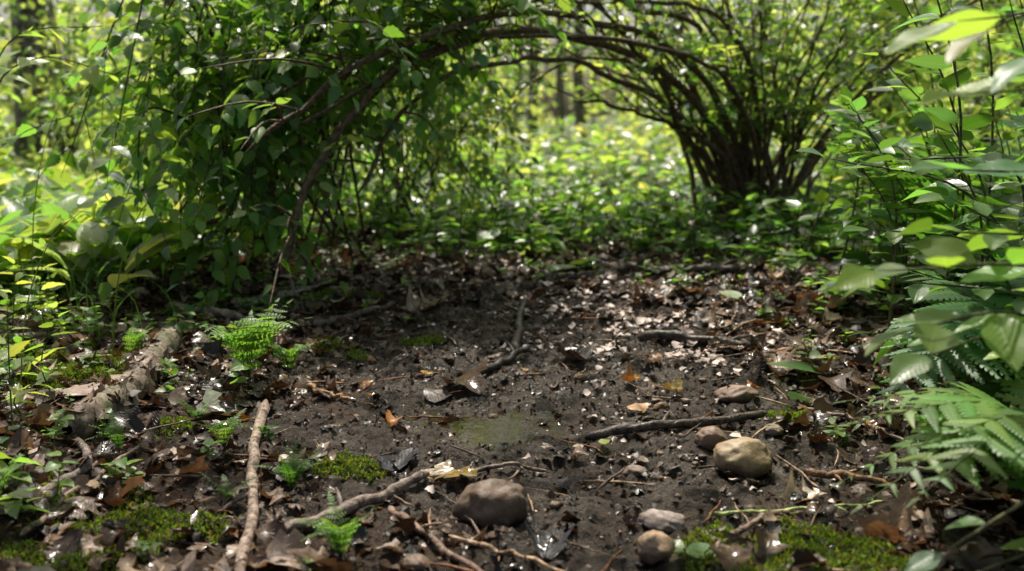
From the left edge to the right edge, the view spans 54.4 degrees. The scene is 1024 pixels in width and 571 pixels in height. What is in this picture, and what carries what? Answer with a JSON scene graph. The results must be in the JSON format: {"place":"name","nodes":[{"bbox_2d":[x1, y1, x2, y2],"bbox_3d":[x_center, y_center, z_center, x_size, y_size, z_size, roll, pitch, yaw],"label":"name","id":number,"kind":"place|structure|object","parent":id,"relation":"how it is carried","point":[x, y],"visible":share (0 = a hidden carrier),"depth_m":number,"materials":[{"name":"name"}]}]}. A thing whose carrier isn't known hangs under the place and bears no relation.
{"place":"outdoors","nodes":[
{"label":"outdoors","id":0,"kind":"place"},
{"bbox_2d":[0,0,1022,116],"label":"sky","id":1,"kind":"structure","parent":0,"point":[568,111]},
{"bbox_2d":[0,114,1023,570],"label":"ground","id":2,"kind":"structure","parent":0,"point":[378,442],"depth_m":1.90,"materials":[{"name":"soil"}]},
{"bbox_2d":[0,453,20,493],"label":"fern herb","id":3,"kind":"object","parent":2,"relation":"on","point":[4,478],"visible":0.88,"depth_m":1.50,"materials":[{"name":"green plant"}]},
{"bbox_2d":[0,237,73,431],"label":"nettle plant","id":4,"kind":"object","parent":2,"relation":"on","point":[16,394],"visible":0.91,"depth_m":2.36,"materials":[{"name":"green plant"}]},
{"bbox_2d":[10,0,66,167],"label":"forest tree","id":5,"kind":"object","parent":2,"relation":"on","point":[20,24],"visible":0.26,"depth_m":8.86,"materials":[{"name":"brown plant"}]},
{"bbox_2d":[0,465,89,521],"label":"moss patch","id":6,"kind":"object","parent":2,"relation":"on","point":[55,497],"visible":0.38,"depth_m":1.52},
{"bbox_2d":[17,434,92,506],"bbox_3d":[-0.743,0.303,1.666,0.072,0.026,0.335,-1,10,-8],"label":"fallen stick","id":7,"kind":"object","parent":2,"relation":"on","point":[85,449],"visible":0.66,"depth_m":1.65,"materials":[{"name":"brown wood"}]},
{"bbox_2d":[0,323,117,341],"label":"fallen stick","id":8,"kind":"object","parent":2,"relation":"on","point":[39,334],"visible":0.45,"depth_m":2.51,"materials":[{"name":"brown wood"}]},
{"bbox_2d":[0,18,136,94],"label":"sapling","id":9,"kind":"object","parent":2,"relation":"on","point":[89,74],"visible":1,"depth_m":2.83,"materials":[{"name":"green plant"}]},
{"bbox_2d":[0,337,142,376],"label":"moss patch","id":10,"kind":"object","parent":2,"relation":"on","point":[66,354],"visible":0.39,"depth_m":2.34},
{"bbox_2d":[56,382,102,397],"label":"fallen leaf","id":11,"kind":"object","parent":2,"relation":"on","point":[85,389],"visible":0.89,"depth_m":2.11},
{"bbox_2d":[19,445,141,536],"bbox_3d":[-0.685,0.321,1.604,0.038,0.017,0.390,0,10,0],"label":"fallen stick","id":12,"kind":"object","parent":2,"relation":"on","point":[27,529],"visible":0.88,"depth_m":1.53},
{"bbox_2d":[0,536,167,570],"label":"moss patch","id":13,"kind":"object","parent":2,"relation":"on","point":[18,546],"visible":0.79,"depth_m":1.36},
{"bbox_2d":[26,363,158,389],"bbox_3d":[-0.939,0.205,2.214,0.257,0.048,0.222,9,13,41],"label":"moss patch","id":14,"kind":"object","parent":2,"relation":"on","point":[55,383],"visible":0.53,"depth_m":2.22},
{"bbox_2d":[0,89,190,403],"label":"grass","id":15,"kind":"structure","parent":2,"relation":"on","point":[78,308],"depth_m":2.59,"materials":[{"name":"green plant"}]},
{"bbox_2d":[81,407,125,452],"bbox_3d":[-0.710,0.264,1.764,0.078,0.077,0.089,3,10,17],"label":"fern herb","id":16,"kind":"object","parent":2,"relation":"on","point":[110,432],"visible":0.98,"depth_m":1.77,"materials":[{"name":"green plant"}]},
{"bbox_2d":[55,326,183,441],"bbox_3d":[-0.812,0.193,2.151,0.120,0.100,0.734,-1,10,-4],"label":"rotting log","id":17,"kind":"object","parent":2,"relation":"on","point":[143,366],"visible":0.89,"depth_m":2.02,"materials":[{"name":"brown wood"}]},
{"bbox_2d":[87,325,152,340],"bbox_3d":[-0.996,0.127,2.631,0.298,0.055,0.234,0,10,0],"label":"moss patch","id":18,"kind":"object","parent":2,"relation":"on","point":[96,332],"visible":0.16,"depth_m":2.58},
{"bbox_2d":[0,159,253,298],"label":"broadleaf plants","id":19,"kind":"object","parent":2,"relation":"on","point":[16,217],"visible":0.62,"depth_m":3.18,"materials":[{"name":"green plant"}]},
{"bbox_2d":[122,316,153,352],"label":"fern herb","id":20,"kind":"object","parent":2,"relation":"on","point":[133,339],"visible":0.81,"depth_m":2.41,"materials":[{"name":"green plant"}]},
{"bbox_2d":[46,486,241,561],"bbox_3d":[-0.548,0.354,1.495,0.259,0.045,0.228,-8,13,-39],"label":"moss patch","id":21,"kind":"object","parent":2,"relation":"on","point":[153,510],"visible":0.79,"depth_m":1.49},
{"bbox_2d":[139,415,194,439],"bbox_3d":[-0.671,0.271,1.923,0.115,0.036,0.110,-3,10,-19],"label":"moss patch","id":22,"kind":"object","parent":2,"relation":"on","point":[165,420],"visible":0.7,"depth_m":1.91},
{"bbox_2d":[163,0,181,77],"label":"forest tree","id":23,"kind":"object","parent":2,"relation":"on","point":[168,2],"depth_m":15.34,"materials":[{"name":"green plant"}]},
{"bbox_2d":[150,549,196,570],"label":"fallen leaf","id":24,"kind":"object","parent":2,"relation":"on","point":[189,560],"visible":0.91,"depth_m":1.32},
{"bbox_2d":[173,323,200,332],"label":"fallen leaf","id":25,"kind":"object","parent":2,"relation":"on","point":[188,326],"visible":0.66,"depth_m":2.67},
{"bbox_2d":[176,398,207,420],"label":"fern herb","id":26,"kind":"object","parent":2,"relation":"on","point":[195,413],"visible":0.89,"depth_m":1.96,"materials":[{"name":"green plant"}]},
{"bbox_2d":[166,301,251,321],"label":"fallen stick","id":27,"kind":"object","parent":2,"relation":"on","point":[226,313],"visible":0.59,"depth_m":2.87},
{"bbox_2d":[189,388,242,420],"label":"fallen leaf","id":28,"kind":"object","parent":2,"relation":"on","point":[211,397],"visible":0.58,"depth_m":2.03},
{"bbox_2d":[190,408,261,446],"bbox_3d":[-0.505,0.263,1.783,0.108,0.069,0.112,0,10,0],"label":"fern herb","id":29,"kind":"object","parent":2,"relation":"on","point":[226,434],"visible":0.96,"depth_m":1.79,"materials":[{"name":"green plant"}]},
{"bbox_2d":[199,472,258,503],"bbox_3d":[-0.448,0.321,1.583,0.076,0.059,0.078,4,11,21],"label":"fern herb","id":30,"kind":"object","parent":2,"relation":"on","point":[227,491],"visible":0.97,"depth_m":1.58,"materials":[{"name":"green plant"}]},
{"bbox_2d":[219,399,269,570],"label":"fallen stick","id":31,"kind":"object","parent":2,"relation":"on","point":[248,535],"visible":0.98,"depth_m":1.57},
{"bbox_2d":[188,299,312,381],"bbox_3d":[-0.566,0.124,2.237,0.263,0.201,0.228,-9,13,-41],"label":"fern herb","id":32,"kind":"object","parent":2,"relation":"on","point":[254,339],"visible":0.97,"depth_m":2.23,"materials":[{"name":"green plant"}]},
{"bbox_2d":[251,293,285,307],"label":"fern herb","id":33,"kind":"object","parent":2,"relation":"on","point":[266,302],"visible":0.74,"depth_m":2.96,"materials":[{"name":"green plant"}]},
{"bbox_2d":[230,279,310,308],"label":"fallen stick","id":34,"kind":"object","parent":2,"relation":"on","point":[291,292],"visible":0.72,"depth_m":3.08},
{"bbox_2d":[260,328,295,348],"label":"fallen leaf","id":35,"kind":"object","parent":2,"relation":"on","point":[279,341],"visible":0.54,"depth_m":2.53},
{"bbox_2d":[253,528,310,570],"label":"fallen leaf","id":36,"kind":"object","parent":2,"relation":"on","point":[282,539],"visible":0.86,"depth_m":1.36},
{"bbox_2d":[257,442,321,490],"bbox_3d":[-0.361,0.300,1.635,0.110,0.077,0.065,-6,12,-32],"label":"fern herb","id":37,"kind":"object","parent":2,"relation":"on","point":[293,476],"visible":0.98,"depth_m":1.63,"materials":[{"name":"green plant"}]},
{"bbox_2d":[266,340,323,372],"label":"fern herb","id":38,"kind":"object","parent":2,"relation":"on","point":[294,351],"visible":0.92,"depth_m":2.36,"materials":[{"name":"green plant"}]},
{"bbox_2d":[0,0,634,318],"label":"leafy shrub","id":39,"kind":"object","parent":2,"relation":"on","point":[257,178],"visible":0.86,"depth_m":3.09,"materials":[{"name":"green plant"}]},
{"bbox_2d":[307,383,350,399],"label":"fallen stick","id":40,"kind":"object","parent":2,"relation":"on","point":[333,395],"visible":0.95,"depth_m":2.12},
{"bbox_2d":[275,286,384,310],"bbox_3d":[-0.607,0.039,3.154,0.403,0.051,0.278,0,10,0],"label":"moss patch","id":41,"kind":"object","parent":2,"relation":"on","point":[329,292],"visible":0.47,"depth_m":3.16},
{"bbox_2d":[293,491,375,556],"bbox_3d":[-0.258,0.343,1.381,0.093,0.087,0.123,-9,13,-40],"label":"fern herb","id":42,"kind":"object","parent":2,"relation":"on","point":[333,537],"visible":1,"depth_m":1.38,"materials":[{"name":"green plant"}]},
{"bbox_2d":[311,335,368,360],"bbox_3d":[-0.447,0.162,2.545,0.185,0.057,0.180,0,10,0],"label":"moss patch","id":43,"kind":"object","parent":2,"relation":"on","point":[353,354],"visible":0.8,"depth_m":2.51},
{"bbox_2d":[302,450,386,483],"bbox_3d":[-0.292,0.312,1.722,0.156,0.046,0.105,0,10,0],"label":"moss patch","id":44,"kind":"object","parent":2,"relation":"on","point":[326,460],"visible":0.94,"depth_m":1.72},
{"bbox_2d":[312,301,395,327],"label":"fallen stick","id":45,"kind":"object","parent":2,"relation":"on","point":[332,320],"visible":0.83,"depth_m":2.86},
{"bbox_2d":[285,470,429,534],"bbox_3d":[-0.244,0.337,1.576,0.061,0.034,0.295,8,13,39],"label":"fallen stick","id":46,"kind":"object","parent":2,"relation":"on","point":[352,505],"visible":0.88,"depth_m":1.55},
{"bbox_2d":[385,409,400,427],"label":"fallen leaf","id":47,"kind":"object","parent":2,"relation":"on","point":[391,419],"visible":1,"depth_m":1.98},
{"bbox_2d":[375,447,418,471],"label":"fallen leaf","id":48,"kind":"object","parent":2,"relation":"on","point":[403,458],"visible":0.99,"depth_m":1.77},
{"bbox_2d":[278,0,552,246],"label":"leafy shrub","id":49,"kind":"object","parent":2,"relation":"on","point":[486,134],"visible":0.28,"depth_m":4.52,"materials":[{"name":"green plant"}]},
{"bbox_2d":[401,553,432,570],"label":"stone","id":50,"kind":"object","parent":2,"relation":"on","point":[412,561],"visible":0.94,"depth_m":1.34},
{"bbox_2d":[400,333,445,347],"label":"moss patch","id":51,"kind":"object","parent":2,"relation":"on","point":[431,339],"visible":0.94,"depth_m":2.65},
{"bbox_2d":[401,284,447,312],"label":"fallen leaf","id":52,"kind":"object","parent":2,"relation":"on","point":[412,303],"visible":0.91,"depth_m":3.05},
{"bbox_2d":[387,505,482,570],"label":"fallen stick","id":53,"kind":"object","parent":2,"relation":"on","point":[441,548],"visible":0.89,"depth_m":1.41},
{"bbox_2d":[424,387,451,401],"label":"fallen leaf","id":54,"kind":"object","parent":2,"relation":"on","point":[433,395],"visible":1,"depth_m":2.17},
{"bbox_2d":[425,459,477,478],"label":"fallen leaf","id":55,"kind":"object","parent":2,"relation":"on","point":[446,468],"visible":0.86,"depth_m":1.70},
{"bbox_2d":[440,360,487,393],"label":"fallen leaf","id":56,"kind":"object","parent":2,"relation":"on","point":[473,380],"visible":0.99,"depth_m":2.21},
{"bbox_2d":[27,236,933,553],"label":"fallen petals","id":57,"kind":"object","parent":2,"relation":"on","point":[611,346],"visible":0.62,"depth_m":2.79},
{"bbox_2d":[380,405,593,461],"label":"puddle","id":58,"kind":"object","parent":2,"relation":"on","point":[507,428],"visible":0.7,"depth_m":2.01,"materials":[{"name":"black liquid"}]},
{"bbox_2d":[429,461,546,478],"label":"fallen stick","id":59,"kind":"object","parent":2,"relation":"on","point":[503,464],"visible":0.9,"depth_m":1.71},
{"bbox_2d":[452,478,526,530],"bbox_3d":[-0.033,0.339,1.520,0.114,0.085,0.088,0,10,0],"label":"stone","id":60,"kind":"object","parent":2,"relation":"on","point":[490,502],"visible":0.84,"depth_m":1.49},
{"bbox_2d":[448,535,563,570],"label":"fallen stick","id":61,"kind":"object","parent":2,"relation":"on","point":[493,549],"visible":0.99,"depth_m":1.38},
{"bbox_2d":[480,339,531,374],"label":"fallen stick","id":62,"kind":"object","parent":2,"relation":"on","point":[501,362],"visible":0.77,"depth_m":2.45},
{"bbox_2d":[0,222,1017,570],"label":"seedlings","id":63,"kind":"object","parent":2,"relation":"on","point":[694,548],"visible":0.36,"depth_m":2.62,"materials":[{"name":"green plant"}]},
{"bbox_2d":[0,0,1023,186],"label":"hazel bushes","id":64,"kind":"object","parent":2,"relation":"on","point":[891,104],"visible":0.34,"depth_m":6.70,"materials":[{"name":"green plant"}]},
{"bbox_2d":[0,0,1023,163],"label":"background trees","id":65,"kind":"object","parent":2,"relation":"on","point":[560,84],"visible":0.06,"depth_m":29.19,"materials":[{"name":"green plant"}]},
{"bbox_2d":[0,231,1023,570],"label":"scattered twigs","id":66,"kind":"object","parent":2,"relation":"on","point":[604,483],"visible":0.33,"depth_m":2.11,"materials":[{"name":"brown wood"}]},
{"bbox_2d":[0,175,1023,570],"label":"leaf litter","id":67,"kind":"object","parent":2,"relation":"on","point":[976,551],"visible":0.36,"depth_m":2.15,"materials":[{"name":"brown plant"}]},
{"bbox_2d":[0,115,1023,266],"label":"undergrowth","id":68,"kind":"object","parent":2,"relation":"on","point":[659,207],"visible":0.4,"depth_m":4.76,"materials":[{"name":"green plant"}]},
{"bbox_2d":[501,295,528,349],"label":"fallen stick","id":69,"kind":"object","parent":2,"relation":"on","point":[516,339],"visible":0.94,"depth_m":2.79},
{"bbox_2d":[526,17,537,146],"bbox_3d":[0.353,-7.354,17.708,4.635,9.888,5.148,0,10,0],"label":"forest tree","id":70,"kind":"object","parent":2,"relation":"on","point":[530,115],"visible":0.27,"depth_m":18.54,"materials":[{"name":"brown plant"}]},
{"bbox_2d":[524,520,573,560],"bbox_3d":[0.053,0.354,1.402,0.072,0.052,0.101,0,10,0],"label":"fallen leaf","id":71,"kind":"object","parent":2,"relation":"on","point":[548,545],"visible":1,"depth_m":1.41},
{"bbox_2d":[556,342,594,361],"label":"fallen leaf","id":72,"kind":"object","parent":2,"relation":"on","point":[573,354],"visible":1,"depth_m":2.48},
{"bbox_2d":[573,4,587,143],"bbox_3d":[1.342,-8.038,22.094,4.852,9.923,5.132,0,10,0],"label":"forest tree","id":73,"kind":"object","parent":2,"relation":"on","point":[579,108],"visible":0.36,"depth_m":22.48,"materials":[{"name":"brown plant"}]},
{"bbox_2d":[574,374,588,382],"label":"stone","id":74,"kind":"object","parent":2,"relation":"on","point":[582,378],"visible":0.8,"depth_m":2.30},
{"bbox_2d":[540,260,625,280],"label":"fallen stick","id":75,"kind":"object","parent":2,"relation":"on","point":[573,276],"visible":0.49,"depth_m":3.51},
{"bbox_2d":[170,321,1003,570],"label":"gravel","id":76,"kind":"structure","parent":2,"relation":"on","point":[556,504],"depth_m":1.76,"materials":[{"name":"stone"}]},
{"bbox_2d":[176,0,1023,326],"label":"arching shrub","id":77,"kind":"object","parent":2,"relation":"on","point":[730,164],"visible":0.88,"depth_m":4.53,"materials":[{"name":"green plant"}]},
{"bbox_2d":[621,363,640,380],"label":"fallen leaf","id":78,"kind":"object","parent":2,"relation":"on","point":[629,375],"visible":1,"depth_m":2.28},
{"bbox_2d":[622,465,648,476],"bbox_3d":[0.211,0.320,1.700,0.041,0.024,0.038,6,11,29],"label":"stone","id":79,"kind":"object","parent":2,"relation":"on","point":[629,469],"visible":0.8,"depth_m":1.69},
{"bbox_2d":[626,403,650,412],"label":"fallen leaf","id":80,"kind":"object","parent":2,"relation":"on","point":[642,407],"visible":1,"depth_m":2.04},
{"bbox_2d":[637,530,674,564],"bbox_3d":[0.198,0.359,1.372,0.054,0.045,0.055,0,10,0],"label":"stone","id":81,"kind":"object","parent":2,"relation":"on","point":[654,546],"visible":1,"depth_m":1.35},
{"bbox_2d":[653,402,667,411],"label":"stone","id":82,"kind":"object","parent":2,"relation":"on","point":[660,405],"visible":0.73,"depth_m":2.06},
{"bbox_2d":[638,508,685,534],"bbox_3d":[0.223,0.354,1.481,0.069,0.039,0.053,0,10,0],"label":"stone","id":83,"kind":"object","parent":2,"relation":"on","point":[667,522],"visible":0.87,"depth_m":1.47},
{"bbox_2d":[645,275,690,284],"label":"fallen leaf","id":84,"kind":"object","parent":2,"relation":"on","point":[649,280],"visible":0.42,"depth_m":3.40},
{"bbox_2d":[663,375,682,391],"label":"fallen leaf","id":85,"kind":"object","parent":2,"relation":"on","point":[677,383],"visible":0.89,"depth_m":2.23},
{"bbox_2d":[664,1,688,133],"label":"forest tree","id":86,"kind":"object","parent":2,"relation":"on","point":[681,29],"visible":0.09,"depth_m":25.11,"materials":[{"name":"brown plant"}]},
{"bbox_2d":[586,410,771,439],"bbox_3d":[0.331,0.266,1.944,0.399,0.036,0.060,-3,10,-14],"label":"fallen stick","id":87,"kind":"object","parent":2,"relation":"on","point":[641,427],"visible":0.98,"depth_m":1.91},
{"bbox_2d":[622,258,739,275],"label":"fallen stick","id":88,"kind":"object","parent":2,"relation":"on","point":[727,268],"visible":0.66,"depth_m":3.56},
{"bbox_2d":[638,330,749,348],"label":"fallen stick","id":89,"kind":"object","parent":2,"relation":"on","point":[672,335],"visible":0.84,"depth_m":2.60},
{"bbox_2d":[694,426,727,450],"bbox_3d":[0.367,0.282,1.838,0.063,0.048,0.055,0,10,0],"label":"stone","id":90,"kind":"object","parent":2,"relation":"on","point":[708,438],"visible":0.84,"depth_m":1.82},
{"bbox_2d":[709,1,725,140],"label":"forest tree","id":91,"kind":"object","parent":2,"relation":"on","point":[716,33],"visible":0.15,"depth_m":13.54,"materials":[{"name":"brown plant"}]},
{"bbox_2d":[719,291,741,298],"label":"fallen leaf","id":92,"kind":"object","parent":2,"relation":"on","point":[735,294],"visible":0.82,"depth_m":3.09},
{"bbox_2d":[713,385,759,403],"bbox_3d":[0.484,0.236,2.154,0.093,0.047,0.071,-2,10,-13],"label":"stone","id":93,"kind":"object","parent":2,"relation":"on","point":[744,394],"visible":0.86,"depth_m":2.13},
{"bbox_2d":[713,437,772,479],"bbox_3d":[0.397,0.297,1.707,0.101,0.072,0.091,0,10,0],"label":"stone","id":94,"kind":"object","parent":2,"relation":"on","point":[748,456],"visible":0.94,"depth_m":1.68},
{"bbox_2d":[715,510,802,546],"bbox_3d":[0.359,0.349,1.451,0.204,0.023,0.028,-7,12,-36],"label":"fallen stick","id":95,"kind":"object","parent":2,"relation":"on","point":[749,525],"visible":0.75,"depth_m":1.46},
{"bbox_2d":[763,423,783,436],"bbox_3d":[0.500,0.277,1.905,0.039,0.025,0.035,7,12,33],"label":"stone","id":96,"kind":"object","parent":2,"relation":"on","point":[774,430],"visible":1,"depth_m":1.89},
{"bbox_2d":[757,348,796,375],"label":"fallen leaf","id":97,"kind":"object","parent":2,"relation":"on","point":[781,354],"visible":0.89,"depth_m":2.33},
{"bbox_2d":[758,405,812,425],"bbox_3d":[0.543,0.260,1.976,0.100,0.040,0.100,0,10,0],"label":"moss patch","id":98,"kind":"object","parent":2,"relation":"on","point":[798,413],"visible":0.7,"depth_m":1.97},
{"bbox_2d":[765,342,816,354],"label":"fallen stick","id":99,"kind":"object","parent":2,"relation":"on","point":[790,349],"visible":0.38,"depth_m":2.46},
{"bbox_2d":[766,361,824,373],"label":"fallen leaf","id":100,"kind":"object","parent":2,"relation":"on","point":[801,365],"visible":1,"depth_m":2.26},
{"bbox_2d":[708,500,883,515],"bbox_3d":[0.436,0.342,1.517,0.281,0.012,0.021,-1,10,-7],"label":"fallen stick","id":101,"kind":"object","parent":2,"relation":"on","point":[726,513],"visible":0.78,"depth_m":1.52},
{"bbox_2d":[787,391,811,398],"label":"fallen leaf","id":102,"kind":"object","parent":2,"relation":"on","point":[793,395],"visible":1,"depth_m":2.10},
{"bbox_2d":[777,471,825,502],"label":"fallen leaf","id":103,"kind":"object","parent":2,"relation":"on","point":[791,487],"visible":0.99,"depth_m":1.59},
{"bbox_2d":[769,354,835,362],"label":"fallen stick","id":104,"kind":"object","parent":2,"relation":"on","point":[805,359],"visible":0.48,"depth_m":2.39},
{"bbox_2d":[672,513,936,570],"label":"moss patch","id":105,"kind":"object","parent":2,"relation":"on","point":[860,546],"visible":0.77,"depth_m":1.35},
{"bbox_2d":[805,468,891,490],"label":"fallen stick","id":106,"kind":"object","parent":2,"relation":"on","point":[813,472],"visible":0.84,"depth_m":1.65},
{"bbox_2d":[807,407,925,448],"bbox_3d":[0.682,0.269,1.906,0.031,0.014,0.287,-6,11,-29],"label":"fallen stick","id":107,"kind":"object","parent":2,"relation":"on","point":[847,416],"visible":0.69,"depth_m":1.94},
{"bbox_2d":[857,484,932,543],"bbox_3d":[0.542,0.332,1.406,0.091,0.079,0.089,0,10,0],"label":"fallen leaf","id":108,"kind":"object","parent":2,"relation":"on","point":[893,521],"visible":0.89,"depth_m":1.43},
{"bbox_2d":[796,0,1023,570],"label":"broadleaf shrub","id":109,"kind":"object","parent":2,"relation":"on","point":[943,250],"visible":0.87,"depth_m":1.83,"materials":[{"name":"green plant"}]},
{"bbox_2d":[818,138,1023,297],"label":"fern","id":110,"kind":"object","parent":2,"relation":"on","point":[937,218],"visible":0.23,"depth_m":2.55,"materials":[{"name":"green plant"}]},
{"bbox_2d":[830,362,1023,514],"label":"fern","id":111,"kind":"object","parent":2,"relation":"on","point":[975,424],"visible":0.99,"depth_m":1.32,"materials":[{"name":"green plant"}]},
{"bbox_2d":[849,256,1023,431],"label":"fern","id":112,"kind":"object","parent":2,"relation":"on","point":[967,361],"visible":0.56,"depth_m":1.78,"materials":[{"name":"green plant"}]},
{"bbox_2d":[879,451,993,497],"bbox_3d":[0.719,0.316,1.669,0.043,0.032,0.281,-3,10,-16],"label":"fallen stick","id":113,"kind":"object","parent":2,"relation":"on","point":[959,481],"visible":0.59,"depth_m":1.62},
{"bbox_2d":[973,1,1006,141],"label":"forest tree","id":114,"kind":"object","parent":2,"relation":"on","point":[985,66],"visible":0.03,"depth_m":15.50,"materials":[{"name":"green plant"}]},
{"bbox_3d":[-0.254,-3.006,2.065,6.806,6.619,8.588,0,10,0],"label":"overhanging tree","id":115,"kind":"object","parent":2,"relation":"on","visible":0},
{"bbox_2d":[403,0,914,84],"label":"overhanging branches","id":116,"kind":"object","parent":115,"relation":"attached to","point":[651,61],"visible":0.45,"depth_m":4.46,"materials":[{"name":"green plant"}]},
{"bbox_2d":[572,446,586,455],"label":"fallen leaf","id":117,"kind":"object","parent":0,"point":[578,449],"visible":1,"depth_m":1.76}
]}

